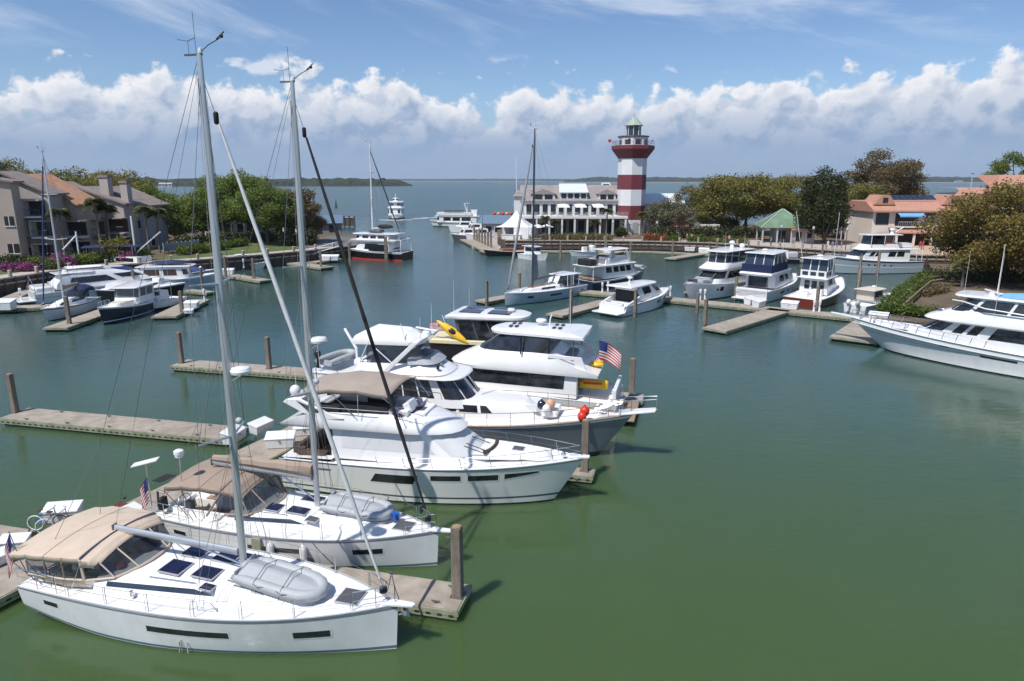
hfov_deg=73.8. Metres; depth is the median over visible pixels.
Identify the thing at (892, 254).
saloon window
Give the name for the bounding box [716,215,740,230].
young oak
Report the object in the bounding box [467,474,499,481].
window frame
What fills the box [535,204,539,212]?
upper window
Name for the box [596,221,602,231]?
ground window
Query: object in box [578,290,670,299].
floating dock
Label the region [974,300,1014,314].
pilothouse window
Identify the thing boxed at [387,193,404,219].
ferry
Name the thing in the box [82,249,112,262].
shrub
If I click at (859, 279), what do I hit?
piling
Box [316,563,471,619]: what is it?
floating dock
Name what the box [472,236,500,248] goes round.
pier deck
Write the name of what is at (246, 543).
window frame
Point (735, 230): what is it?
hedge
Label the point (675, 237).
hedge
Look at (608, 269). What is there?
saloon window
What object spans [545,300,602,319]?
floating dock
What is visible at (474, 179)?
woods
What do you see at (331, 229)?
window
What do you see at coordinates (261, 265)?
console boat
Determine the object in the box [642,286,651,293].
cabin window
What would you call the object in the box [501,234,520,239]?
service counter
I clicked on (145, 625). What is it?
window frame
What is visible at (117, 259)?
cabin window
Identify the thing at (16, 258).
shrub
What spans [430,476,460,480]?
hull window
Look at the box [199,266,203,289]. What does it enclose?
piling
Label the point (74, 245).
balcony door
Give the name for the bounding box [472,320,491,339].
wheelhouse window
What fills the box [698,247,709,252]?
dock box
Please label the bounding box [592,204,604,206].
umbrella
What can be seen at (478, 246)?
floating dock
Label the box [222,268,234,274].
dock box
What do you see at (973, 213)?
live oak
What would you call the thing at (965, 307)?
pilothouse window
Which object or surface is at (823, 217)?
magnolia
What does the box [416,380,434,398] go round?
pilothouse window
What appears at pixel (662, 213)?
moss oak
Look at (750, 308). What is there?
floating dock
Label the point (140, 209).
palm tree
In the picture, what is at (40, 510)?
bicycle
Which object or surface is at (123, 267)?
cabin window
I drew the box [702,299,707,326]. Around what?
piling
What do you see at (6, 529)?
floating dock
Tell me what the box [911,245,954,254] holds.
plaza
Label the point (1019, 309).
pilothouse window
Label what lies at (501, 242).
ground
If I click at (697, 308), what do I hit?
piling
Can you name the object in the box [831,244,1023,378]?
motor yacht
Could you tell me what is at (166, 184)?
shore house
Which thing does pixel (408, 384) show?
pilothouse window
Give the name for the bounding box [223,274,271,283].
floating dock
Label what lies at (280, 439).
dock box
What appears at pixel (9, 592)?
floating pier
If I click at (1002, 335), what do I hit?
deckhouse window
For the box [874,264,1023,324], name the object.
garden ground
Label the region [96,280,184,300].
sport yacht
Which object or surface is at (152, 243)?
window
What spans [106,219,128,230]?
balcony door
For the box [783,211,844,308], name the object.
sportfishing yacht
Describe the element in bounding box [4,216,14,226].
window
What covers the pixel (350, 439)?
covered side window
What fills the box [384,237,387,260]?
piling
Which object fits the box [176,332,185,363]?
piling
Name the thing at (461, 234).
cabin boat
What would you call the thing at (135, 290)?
wheelhouse window
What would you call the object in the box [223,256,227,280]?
piling
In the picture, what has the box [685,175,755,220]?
live oak
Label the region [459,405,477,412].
cabin window
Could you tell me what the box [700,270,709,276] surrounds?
saloon window
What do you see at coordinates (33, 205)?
balcony door
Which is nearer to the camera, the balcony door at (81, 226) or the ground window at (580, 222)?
the balcony door at (81, 226)
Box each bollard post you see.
[7,270,11,276]
[34,266,38,272]
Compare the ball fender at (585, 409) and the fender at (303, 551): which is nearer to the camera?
the fender at (303, 551)
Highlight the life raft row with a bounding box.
[493,212,513,214]
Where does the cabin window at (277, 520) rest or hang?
in the sailing yacht at (292, 517)
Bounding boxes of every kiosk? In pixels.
[477,215,511,235]
[789,228,814,243]
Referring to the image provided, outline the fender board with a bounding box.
[251,537,261,550]
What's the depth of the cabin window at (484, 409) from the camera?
38.63 m
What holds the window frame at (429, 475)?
in the flybridge yacht at (455, 460)
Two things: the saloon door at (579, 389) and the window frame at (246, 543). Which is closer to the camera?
the window frame at (246, 543)
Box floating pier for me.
[0,426,318,607]
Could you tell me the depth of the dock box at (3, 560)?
26.88 m
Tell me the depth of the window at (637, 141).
161.74 m
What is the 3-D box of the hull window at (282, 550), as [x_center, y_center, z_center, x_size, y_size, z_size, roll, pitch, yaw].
[-9.524,8.418,27.486,2.527,0.251,0.074,2,13,10]
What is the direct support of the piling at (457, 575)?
in the water
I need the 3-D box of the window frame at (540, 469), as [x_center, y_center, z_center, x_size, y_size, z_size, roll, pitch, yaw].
[0.467,6.363,32.242,1.800,0.527,0.126,-1,13,-4]
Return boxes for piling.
[5,373,20,412]
[63,296,71,323]
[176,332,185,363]
[178,291,184,316]
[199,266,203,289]
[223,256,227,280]
[251,258,255,278]
[264,337,272,369]
[319,250,322,266]
[348,242,350,265]
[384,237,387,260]
[449,524,465,599]
[473,225,474,239]
[481,228,482,242]
[485,280,488,305]
[490,231,491,246]
[518,273,520,287]
[559,242,561,260]
[568,290,572,318]
[579,419,589,472]
[628,358,635,397]
[629,242,631,258]
[633,289,637,317]
[671,239,673,256]
[695,293,699,312]
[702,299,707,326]
[733,277,737,299]
[815,286,820,310]
[855,269,862,295]
[857,256,862,281]
[876,251,880,275]
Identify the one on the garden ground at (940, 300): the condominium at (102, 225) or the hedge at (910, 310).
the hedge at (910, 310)
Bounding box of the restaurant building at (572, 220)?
[513,181,684,234]
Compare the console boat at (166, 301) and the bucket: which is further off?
the console boat at (166, 301)
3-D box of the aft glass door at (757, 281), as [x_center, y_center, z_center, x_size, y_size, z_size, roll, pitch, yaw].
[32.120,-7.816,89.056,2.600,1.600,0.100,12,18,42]
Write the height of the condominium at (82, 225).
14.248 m
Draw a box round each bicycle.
[27,505,64,529]
[35,506,71,532]
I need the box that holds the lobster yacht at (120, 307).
[97,281,158,324]
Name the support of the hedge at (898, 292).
on the garden ground at (940, 300)
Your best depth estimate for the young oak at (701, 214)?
163.69 m
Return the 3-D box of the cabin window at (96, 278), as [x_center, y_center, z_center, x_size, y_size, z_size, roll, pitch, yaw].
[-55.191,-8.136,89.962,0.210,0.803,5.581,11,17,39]
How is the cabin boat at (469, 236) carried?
on the water
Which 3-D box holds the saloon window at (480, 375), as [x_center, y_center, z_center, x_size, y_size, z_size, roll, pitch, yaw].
[-0.659,2.208,45.802,8.866,0.959,1.970,4,14,15]
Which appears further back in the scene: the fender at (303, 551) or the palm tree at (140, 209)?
the palm tree at (140, 209)
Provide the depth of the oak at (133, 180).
168.45 m
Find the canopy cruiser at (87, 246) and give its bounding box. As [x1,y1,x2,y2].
[63,231,127,261]
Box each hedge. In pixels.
[165,228,282,244]
[173,240,230,255]
[221,237,249,247]
[278,227,318,245]
[528,233,614,239]
[554,232,608,236]
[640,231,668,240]
[646,222,767,238]
[662,234,682,240]
[685,233,707,241]
[703,236,748,243]
[874,270,936,307]
[874,299,942,318]
[919,281,955,296]
[922,265,1023,283]
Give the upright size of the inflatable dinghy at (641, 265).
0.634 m
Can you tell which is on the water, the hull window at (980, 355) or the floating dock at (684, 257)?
the floating dock at (684, 257)
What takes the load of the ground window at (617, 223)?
in the restaurant building at (572, 220)
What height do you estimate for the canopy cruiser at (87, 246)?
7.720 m
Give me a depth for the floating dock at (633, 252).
144.65 m
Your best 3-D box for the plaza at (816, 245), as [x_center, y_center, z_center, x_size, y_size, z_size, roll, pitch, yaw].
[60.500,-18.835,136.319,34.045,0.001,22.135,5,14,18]
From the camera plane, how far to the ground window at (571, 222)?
167.74 m
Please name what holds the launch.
on the water
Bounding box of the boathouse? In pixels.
[297,215,343,233]
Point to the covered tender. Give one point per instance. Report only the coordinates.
(194, 269)
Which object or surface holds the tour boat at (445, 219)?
on the water
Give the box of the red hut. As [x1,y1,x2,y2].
[670,218,688,236]
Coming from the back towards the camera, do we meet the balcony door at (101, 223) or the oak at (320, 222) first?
the oak at (320, 222)
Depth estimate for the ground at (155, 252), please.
119.85 m
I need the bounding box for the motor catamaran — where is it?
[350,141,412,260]
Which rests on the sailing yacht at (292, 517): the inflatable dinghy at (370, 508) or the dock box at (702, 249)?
the inflatable dinghy at (370, 508)
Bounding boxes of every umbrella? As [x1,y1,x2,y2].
[557,204,569,215]
[574,204,586,214]
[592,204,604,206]
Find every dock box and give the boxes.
[0,298,16,310]
[0,532,31,549]
[0,546,6,565]
[40,499,83,523]
[122,501,146,509]
[183,300,199,307]
[183,308,193,313]
[219,424,246,444]
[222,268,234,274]
[247,416,273,434]
[264,430,295,448]
[293,426,309,436]
[322,254,331,260]
[330,254,338,260]
[684,247,694,250]
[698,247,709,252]
[743,295,757,304]
[752,298,766,307]
[780,299,799,309]
[868,311,889,318]
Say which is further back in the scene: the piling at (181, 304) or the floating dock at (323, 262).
the floating dock at (323, 262)
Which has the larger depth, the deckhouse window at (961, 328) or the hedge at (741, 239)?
the hedge at (741, 239)
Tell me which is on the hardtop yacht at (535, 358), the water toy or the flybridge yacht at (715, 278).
the water toy
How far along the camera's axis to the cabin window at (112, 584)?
23.31 m
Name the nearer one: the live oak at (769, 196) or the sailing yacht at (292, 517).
the sailing yacht at (292, 517)
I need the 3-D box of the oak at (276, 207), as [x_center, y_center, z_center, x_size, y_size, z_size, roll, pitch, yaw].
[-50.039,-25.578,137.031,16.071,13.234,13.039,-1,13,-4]
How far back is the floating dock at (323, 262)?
127.23 m
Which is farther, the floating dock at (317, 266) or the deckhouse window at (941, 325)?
the floating dock at (317, 266)
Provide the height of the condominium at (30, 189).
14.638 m
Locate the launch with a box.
[484,248,523,255]
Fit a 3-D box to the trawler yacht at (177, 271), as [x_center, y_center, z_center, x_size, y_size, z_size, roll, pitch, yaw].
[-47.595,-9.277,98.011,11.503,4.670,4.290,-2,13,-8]
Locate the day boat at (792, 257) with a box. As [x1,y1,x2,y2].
[783,241,799,263]
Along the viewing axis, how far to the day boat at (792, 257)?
127.13 m
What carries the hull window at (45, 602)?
in the sailing yacht at (125, 573)
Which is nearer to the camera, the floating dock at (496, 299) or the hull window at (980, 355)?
the hull window at (980, 355)
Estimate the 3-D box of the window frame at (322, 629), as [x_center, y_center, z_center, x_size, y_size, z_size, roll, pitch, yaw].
[-6.528,9.575,22.226,1.323,0.397,0.084,-1,13,-4]
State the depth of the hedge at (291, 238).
136.98 m
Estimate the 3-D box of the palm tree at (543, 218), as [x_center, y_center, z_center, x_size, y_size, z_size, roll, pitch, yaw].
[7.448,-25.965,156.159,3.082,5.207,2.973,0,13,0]
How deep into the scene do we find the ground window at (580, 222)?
167.70 m
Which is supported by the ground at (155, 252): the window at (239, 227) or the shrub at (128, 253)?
the shrub at (128, 253)
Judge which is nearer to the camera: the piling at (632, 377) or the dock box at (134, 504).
the dock box at (134, 504)
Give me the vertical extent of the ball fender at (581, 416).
0.610 m
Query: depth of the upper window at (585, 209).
168.50 m
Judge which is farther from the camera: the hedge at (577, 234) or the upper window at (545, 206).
the upper window at (545, 206)
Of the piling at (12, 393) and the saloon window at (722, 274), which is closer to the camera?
the piling at (12, 393)
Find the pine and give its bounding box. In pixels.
[981,149,1023,187]
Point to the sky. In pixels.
(438, 89)
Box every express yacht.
[17,268,164,304]
[47,264,140,283]
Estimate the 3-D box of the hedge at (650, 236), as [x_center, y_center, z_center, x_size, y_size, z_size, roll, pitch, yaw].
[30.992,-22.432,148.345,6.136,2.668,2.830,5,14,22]
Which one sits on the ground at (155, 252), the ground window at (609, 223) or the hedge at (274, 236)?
the hedge at (274, 236)
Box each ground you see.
[0,223,356,296]
[497,225,1015,268]
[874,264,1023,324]
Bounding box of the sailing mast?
[516,156,516,191]
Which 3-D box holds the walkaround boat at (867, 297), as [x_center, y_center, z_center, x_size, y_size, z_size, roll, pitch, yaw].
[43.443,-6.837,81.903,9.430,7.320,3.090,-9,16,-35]
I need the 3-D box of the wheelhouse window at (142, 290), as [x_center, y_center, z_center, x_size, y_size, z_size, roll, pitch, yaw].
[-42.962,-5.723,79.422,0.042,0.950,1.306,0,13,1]
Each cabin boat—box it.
[448,221,472,231]
[451,225,472,240]
[460,218,481,229]
[465,215,493,238]
[517,245,547,260]
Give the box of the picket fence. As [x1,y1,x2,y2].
[162,239,198,251]
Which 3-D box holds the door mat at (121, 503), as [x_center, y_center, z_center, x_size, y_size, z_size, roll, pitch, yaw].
[-18.360,7.716,31.662,0.600,0.025,0.900,6,14,23]
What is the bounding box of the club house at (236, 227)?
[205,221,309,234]
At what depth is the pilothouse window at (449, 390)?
38.86 m
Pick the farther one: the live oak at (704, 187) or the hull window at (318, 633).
the live oak at (704, 187)
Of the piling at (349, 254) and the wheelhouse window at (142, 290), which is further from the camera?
the piling at (349, 254)
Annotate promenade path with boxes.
[0,246,335,277]
[506,239,747,244]
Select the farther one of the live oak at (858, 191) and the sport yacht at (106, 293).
the live oak at (858, 191)
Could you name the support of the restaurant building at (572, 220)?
on the ground at (501, 242)
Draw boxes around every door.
[28,290,34,299]
[29,201,45,214]
[36,222,52,235]
[39,245,54,257]
[67,222,87,234]
[71,241,90,253]
[98,221,105,233]
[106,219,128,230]
[108,237,132,247]
[578,378,584,394]
[632,222,637,232]
[748,275,767,287]
[795,232,801,240]
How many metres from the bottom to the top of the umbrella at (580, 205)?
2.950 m
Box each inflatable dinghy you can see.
[227,553,329,602]
[313,349,355,365]
[318,490,394,520]
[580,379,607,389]
[634,263,646,267]
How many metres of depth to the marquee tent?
153.90 m
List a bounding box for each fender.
[267,535,273,552]
[299,538,306,560]
[537,399,545,409]
[542,403,550,413]
[546,397,554,408]
[577,410,586,420]
[580,405,588,415]
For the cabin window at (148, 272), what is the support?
in the trawler yacht at (177, 271)
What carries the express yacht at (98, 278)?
on the water
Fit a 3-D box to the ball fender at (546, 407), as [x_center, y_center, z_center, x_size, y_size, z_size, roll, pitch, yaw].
[1.927,3.790,38.035,0.480,0.586,0.468,0,13,0]
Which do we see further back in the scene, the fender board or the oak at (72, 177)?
the oak at (72, 177)
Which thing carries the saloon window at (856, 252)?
in the motor yacht at (895, 258)
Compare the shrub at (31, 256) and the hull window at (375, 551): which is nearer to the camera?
the hull window at (375, 551)
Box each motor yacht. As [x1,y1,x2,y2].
[823,226,924,273]
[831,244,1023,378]
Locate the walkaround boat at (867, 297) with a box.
[844,257,891,313]
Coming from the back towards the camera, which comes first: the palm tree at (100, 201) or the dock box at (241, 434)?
the palm tree at (100, 201)
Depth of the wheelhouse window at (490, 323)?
51.51 m
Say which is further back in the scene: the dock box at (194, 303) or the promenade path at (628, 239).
the promenade path at (628, 239)
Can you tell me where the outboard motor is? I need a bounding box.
[314,350,320,367]
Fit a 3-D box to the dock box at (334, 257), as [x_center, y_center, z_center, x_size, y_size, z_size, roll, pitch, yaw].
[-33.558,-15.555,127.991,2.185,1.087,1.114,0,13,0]
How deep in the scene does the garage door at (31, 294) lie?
86.50 m
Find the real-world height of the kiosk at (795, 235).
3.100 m
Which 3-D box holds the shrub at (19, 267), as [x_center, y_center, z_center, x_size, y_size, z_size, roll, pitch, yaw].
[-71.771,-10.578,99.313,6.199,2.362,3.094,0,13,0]
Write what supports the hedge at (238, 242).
on the lawn at (273, 245)
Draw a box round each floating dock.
[0,304,47,312]
[0,408,248,445]
[0,525,36,537]
[2,289,28,297]
[42,310,101,331]
[151,299,209,319]
[170,359,313,380]
[184,289,215,295]
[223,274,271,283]
[286,262,333,270]
[310,258,342,263]
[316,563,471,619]
[460,239,498,250]
[474,295,504,304]
[540,250,650,253]
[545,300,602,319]
[568,467,595,483]
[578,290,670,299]
[598,251,623,255]
[623,392,643,405]
[651,251,738,256]
[664,253,712,260]
[664,297,867,321]
[702,308,788,335]
[829,322,877,346]
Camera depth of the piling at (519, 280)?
90.08 m
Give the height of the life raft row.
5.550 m
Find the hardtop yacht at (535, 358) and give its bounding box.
[452,302,639,421]
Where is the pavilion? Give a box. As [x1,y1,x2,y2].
[755,209,809,243]
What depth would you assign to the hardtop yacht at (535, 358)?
44.56 m
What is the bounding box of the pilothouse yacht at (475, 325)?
[413,280,531,363]
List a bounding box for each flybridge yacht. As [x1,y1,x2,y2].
[279,346,589,504]
[683,240,754,299]
[731,242,797,302]
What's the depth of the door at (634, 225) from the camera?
166.29 m
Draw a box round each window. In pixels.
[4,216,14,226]
[7,244,20,253]
[43,600,57,607]
[71,274,116,282]
[106,581,211,595]
[111,265,135,269]
[113,271,141,276]
[116,258,132,261]
[117,289,124,297]
[125,289,132,297]
[134,289,138,296]
[140,287,145,295]
[144,270,159,275]
[146,285,152,293]
[146,626,228,638]
[147,238,155,245]
[163,269,176,275]
[174,529,185,535]
[181,268,188,273]
[234,517,301,523]
[237,224,245,231]
[247,544,298,553]
[292,630,330,638]
[329,225,334,231]
[342,430,434,454]
[352,549,382,554]
[371,474,417,483]
[393,384,402,395]
[402,380,417,396]
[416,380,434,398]
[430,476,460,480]
[436,381,464,399]
[454,378,475,398]
[458,320,476,339]
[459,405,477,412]
[466,375,479,391]
[468,475,497,480]
[469,368,564,388]
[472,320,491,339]
[480,406,491,412]
[487,321,499,335]
[504,471,538,478]
[526,204,530,212]
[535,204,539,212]
[541,220,547,231]
[543,204,547,212]
[551,204,555,212]
[551,220,556,231]
[560,220,565,231]
[567,204,571,212]
[569,220,573,231]
[575,207,579,212]
[578,220,583,231]
[583,204,587,212]
[588,220,592,231]
[591,204,595,212]
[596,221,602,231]
[605,221,611,231]
[606,267,611,272]
[615,221,619,231]
[635,139,641,143]
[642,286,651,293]
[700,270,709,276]
[707,271,726,277]
[727,269,742,277]
[778,230,785,238]
[804,280,809,287]
[811,281,816,288]
[819,282,823,289]
[851,250,867,255]
[875,213,889,224]
[888,252,896,256]
[897,252,904,256]
[922,320,938,326]
[924,213,935,224]
[927,321,952,330]
[952,324,970,333]
[954,298,981,310]
[967,326,985,335]
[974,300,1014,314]
[980,355,1017,363]
[987,329,1023,344]
[1010,304,1023,316]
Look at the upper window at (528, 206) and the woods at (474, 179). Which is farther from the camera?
the woods at (474, 179)
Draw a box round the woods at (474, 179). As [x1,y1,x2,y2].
[155,178,570,180]
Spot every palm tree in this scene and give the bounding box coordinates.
[44,208,72,254]
[82,197,108,244]
[92,204,118,239]
[132,205,160,252]
[144,208,171,252]
[539,215,550,234]
[548,220,561,236]
[589,219,601,233]
[602,208,614,233]
[636,211,648,235]
[950,260,973,287]
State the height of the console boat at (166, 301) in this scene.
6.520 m
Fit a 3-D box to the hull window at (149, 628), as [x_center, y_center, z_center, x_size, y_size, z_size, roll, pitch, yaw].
[-10.719,9.610,22.450,2.958,0.277,0.090,2,13,9]
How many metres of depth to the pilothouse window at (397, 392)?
39.36 m
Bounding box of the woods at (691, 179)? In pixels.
[563,176,982,181]
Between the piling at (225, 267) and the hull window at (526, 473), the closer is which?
the hull window at (526, 473)
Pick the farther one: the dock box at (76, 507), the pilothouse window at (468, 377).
the pilothouse window at (468, 377)
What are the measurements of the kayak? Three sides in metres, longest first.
3.100 x 0.680 x 0.414 m
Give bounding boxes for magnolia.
[792,165,854,243]
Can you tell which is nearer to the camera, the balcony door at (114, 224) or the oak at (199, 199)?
the balcony door at (114, 224)
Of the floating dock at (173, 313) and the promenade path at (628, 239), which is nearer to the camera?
the floating dock at (173, 313)
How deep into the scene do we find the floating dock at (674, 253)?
141.68 m
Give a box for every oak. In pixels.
[0,156,32,173]
[0,162,11,177]
[16,168,69,179]
[49,166,88,184]
[79,168,128,185]
[88,168,159,196]
[133,182,182,202]
[160,194,204,239]
[165,182,237,235]
[190,173,244,233]
[215,168,279,239]
[226,179,296,244]
[261,187,322,231]
[304,211,328,231]
[643,196,697,229]
[672,182,703,216]
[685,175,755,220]
[691,204,729,228]
[698,172,797,234]
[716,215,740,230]
[765,173,820,214]
[842,148,929,199]
[842,180,889,199]
[911,177,1023,283]
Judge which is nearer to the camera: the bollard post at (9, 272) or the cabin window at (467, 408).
the cabin window at (467, 408)
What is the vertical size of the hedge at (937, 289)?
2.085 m
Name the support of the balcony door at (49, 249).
in the condominium at (30, 189)
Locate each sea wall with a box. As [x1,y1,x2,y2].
[0,245,356,295]
[505,240,949,268]
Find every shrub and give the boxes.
[0,253,28,264]
[0,260,41,271]
[21,253,45,257]
[21,255,62,269]
[46,252,76,266]
[61,252,82,265]
[75,251,101,263]
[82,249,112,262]
[95,235,132,259]
[117,248,137,261]
[125,244,153,256]
[614,225,629,236]
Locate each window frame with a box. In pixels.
[42,599,58,608]
[144,624,230,639]
[246,543,299,554]
[290,629,332,639]
[351,547,383,555]
[370,472,418,485]
[429,475,461,481]
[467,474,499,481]
[503,469,540,479]
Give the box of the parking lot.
[305,236,357,247]
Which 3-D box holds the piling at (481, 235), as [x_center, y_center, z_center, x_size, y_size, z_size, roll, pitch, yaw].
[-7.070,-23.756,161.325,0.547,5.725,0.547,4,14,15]
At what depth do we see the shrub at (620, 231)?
158.04 m
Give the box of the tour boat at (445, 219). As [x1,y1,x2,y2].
[430,202,480,226]
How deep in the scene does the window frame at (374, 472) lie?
32.82 m
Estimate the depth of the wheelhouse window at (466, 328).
51.91 m
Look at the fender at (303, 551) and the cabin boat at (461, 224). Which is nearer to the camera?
the fender at (303, 551)
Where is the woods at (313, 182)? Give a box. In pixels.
[87,177,412,185]
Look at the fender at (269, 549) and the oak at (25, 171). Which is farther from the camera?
the oak at (25, 171)
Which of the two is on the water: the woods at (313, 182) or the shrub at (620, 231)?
the woods at (313, 182)
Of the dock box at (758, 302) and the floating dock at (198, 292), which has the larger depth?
the floating dock at (198, 292)
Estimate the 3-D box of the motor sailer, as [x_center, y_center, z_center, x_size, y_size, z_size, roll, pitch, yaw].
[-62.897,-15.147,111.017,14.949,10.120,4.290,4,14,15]
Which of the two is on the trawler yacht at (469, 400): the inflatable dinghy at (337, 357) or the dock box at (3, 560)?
the inflatable dinghy at (337, 357)
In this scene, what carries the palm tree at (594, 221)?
on the ground at (501, 242)
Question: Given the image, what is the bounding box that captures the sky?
[0,0,1023,178]
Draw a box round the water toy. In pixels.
[589,361,603,366]
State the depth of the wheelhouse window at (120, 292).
78.06 m
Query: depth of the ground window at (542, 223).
167.84 m
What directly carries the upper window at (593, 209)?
in the restaurant building at (572, 220)
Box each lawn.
[0,245,312,274]
[168,241,298,253]
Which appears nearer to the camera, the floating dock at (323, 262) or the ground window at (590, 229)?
the floating dock at (323, 262)
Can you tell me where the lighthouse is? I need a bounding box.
[608,114,654,233]
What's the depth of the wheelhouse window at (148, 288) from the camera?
80.79 m
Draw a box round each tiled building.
[844,190,992,245]
[936,175,1023,236]
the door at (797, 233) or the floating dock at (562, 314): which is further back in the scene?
the door at (797, 233)
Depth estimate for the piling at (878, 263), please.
110.20 m
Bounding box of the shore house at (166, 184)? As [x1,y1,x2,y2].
[158,183,173,186]
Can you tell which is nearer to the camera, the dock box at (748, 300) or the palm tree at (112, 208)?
the dock box at (748, 300)
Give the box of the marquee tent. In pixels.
[494,210,537,238]
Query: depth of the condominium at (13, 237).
107.88 m
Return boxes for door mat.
[111,501,128,506]
[152,473,172,482]
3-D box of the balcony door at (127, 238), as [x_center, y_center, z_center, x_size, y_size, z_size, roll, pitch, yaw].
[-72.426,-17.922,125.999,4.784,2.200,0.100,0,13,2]
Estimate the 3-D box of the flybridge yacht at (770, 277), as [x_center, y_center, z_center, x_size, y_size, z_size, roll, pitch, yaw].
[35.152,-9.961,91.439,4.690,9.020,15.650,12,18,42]
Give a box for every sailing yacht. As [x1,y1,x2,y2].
[5,13,414,653]
[37,144,100,320]
[130,47,450,567]
[505,123,587,305]
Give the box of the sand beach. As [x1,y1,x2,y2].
[870,182,983,182]
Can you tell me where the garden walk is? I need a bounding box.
[889,275,942,304]
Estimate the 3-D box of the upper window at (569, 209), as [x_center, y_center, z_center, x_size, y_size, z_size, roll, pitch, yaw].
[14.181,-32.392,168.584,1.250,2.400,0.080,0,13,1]
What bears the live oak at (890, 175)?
on the ground at (501, 242)
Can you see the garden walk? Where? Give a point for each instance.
(910, 300)
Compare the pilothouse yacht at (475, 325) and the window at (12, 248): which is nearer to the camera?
the pilothouse yacht at (475, 325)
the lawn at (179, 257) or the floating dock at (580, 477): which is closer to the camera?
the floating dock at (580, 477)
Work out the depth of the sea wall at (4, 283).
115.87 m
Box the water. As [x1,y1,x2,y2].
[0,181,1023,680]
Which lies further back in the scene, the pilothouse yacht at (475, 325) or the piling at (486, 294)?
the piling at (486, 294)
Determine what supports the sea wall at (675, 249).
on the ground at (501, 242)
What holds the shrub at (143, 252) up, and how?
on the ground at (155, 252)
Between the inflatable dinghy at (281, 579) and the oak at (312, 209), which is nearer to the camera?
the inflatable dinghy at (281, 579)
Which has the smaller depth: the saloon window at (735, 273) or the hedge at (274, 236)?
the saloon window at (735, 273)
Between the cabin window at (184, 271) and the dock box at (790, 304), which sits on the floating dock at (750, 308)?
the dock box at (790, 304)
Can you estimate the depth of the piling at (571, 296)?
76.47 m
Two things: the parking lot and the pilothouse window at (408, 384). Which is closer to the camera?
the pilothouse window at (408, 384)
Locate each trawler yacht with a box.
[134,260,214,289]
[312,314,657,455]
[573,246,644,290]
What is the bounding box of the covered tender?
[191,266,213,273]
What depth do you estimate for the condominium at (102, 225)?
122.28 m
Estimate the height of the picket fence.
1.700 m
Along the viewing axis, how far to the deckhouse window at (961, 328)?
57.18 m
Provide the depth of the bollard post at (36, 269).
96.19 m
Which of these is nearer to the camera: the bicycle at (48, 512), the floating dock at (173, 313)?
the bicycle at (48, 512)
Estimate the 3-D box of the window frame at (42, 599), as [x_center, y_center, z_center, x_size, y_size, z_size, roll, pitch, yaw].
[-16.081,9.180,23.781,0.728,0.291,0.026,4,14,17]
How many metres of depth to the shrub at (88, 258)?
107.49 m
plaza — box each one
[743,240,920,253]
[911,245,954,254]
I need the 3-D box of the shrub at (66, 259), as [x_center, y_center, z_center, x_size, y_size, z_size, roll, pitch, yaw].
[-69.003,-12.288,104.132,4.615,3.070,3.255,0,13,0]
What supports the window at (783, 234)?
in the pavilion
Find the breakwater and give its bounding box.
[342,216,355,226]
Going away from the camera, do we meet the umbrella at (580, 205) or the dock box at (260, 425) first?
the dock box at (260, 425)
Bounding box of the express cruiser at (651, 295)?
[592,276,668,316]
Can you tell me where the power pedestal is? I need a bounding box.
[18,288,21,299]
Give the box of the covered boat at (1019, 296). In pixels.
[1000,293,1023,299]
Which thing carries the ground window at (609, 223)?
in the restaurant building at (572, 220)
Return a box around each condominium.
[0,171,71,257]
[0,177,29,257]
[27,174,102,254]
[65,181,108,252]
[74,175,140,250]
[113,186,169,248]
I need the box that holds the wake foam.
[387,217,436,220]
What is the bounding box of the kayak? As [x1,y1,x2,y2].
[437,320,467,342]
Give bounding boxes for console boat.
[144,258,186,310]
[235,254,265,268]
[569,245,598,255]
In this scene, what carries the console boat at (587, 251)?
on the water
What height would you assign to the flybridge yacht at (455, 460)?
7.620 m
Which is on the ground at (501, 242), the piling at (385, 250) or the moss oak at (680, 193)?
the moss oak at (680, 193)
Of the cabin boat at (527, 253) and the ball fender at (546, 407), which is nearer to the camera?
the ball fender at (546, 407)
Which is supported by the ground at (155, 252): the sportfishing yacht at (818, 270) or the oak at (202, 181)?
the oak at (202, 181)
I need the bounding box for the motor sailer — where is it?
[110,216,160,262]
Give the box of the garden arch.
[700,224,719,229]
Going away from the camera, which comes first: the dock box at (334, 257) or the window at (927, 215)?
the dock box at (334, 257)
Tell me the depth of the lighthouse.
164.16 m
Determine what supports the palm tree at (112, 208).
on the ground at (155, 252)
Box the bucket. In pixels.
[391,511,398,521]
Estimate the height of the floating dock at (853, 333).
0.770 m
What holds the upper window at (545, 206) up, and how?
in the restaurant building at (572, 220)
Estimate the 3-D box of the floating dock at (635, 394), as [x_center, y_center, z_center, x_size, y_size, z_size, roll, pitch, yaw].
[2.157,3.952,49.361,14.438,0.770,1.660,3,14,12]
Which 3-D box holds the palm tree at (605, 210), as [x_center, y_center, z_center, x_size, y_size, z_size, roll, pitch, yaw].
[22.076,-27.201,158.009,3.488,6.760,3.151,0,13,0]
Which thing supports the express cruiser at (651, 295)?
on the water
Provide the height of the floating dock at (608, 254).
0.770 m
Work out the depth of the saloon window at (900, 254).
113.48 m
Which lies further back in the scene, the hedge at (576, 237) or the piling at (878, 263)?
the hedge at (576, 237)
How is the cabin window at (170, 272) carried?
in the trawler yacht at (177, 271)

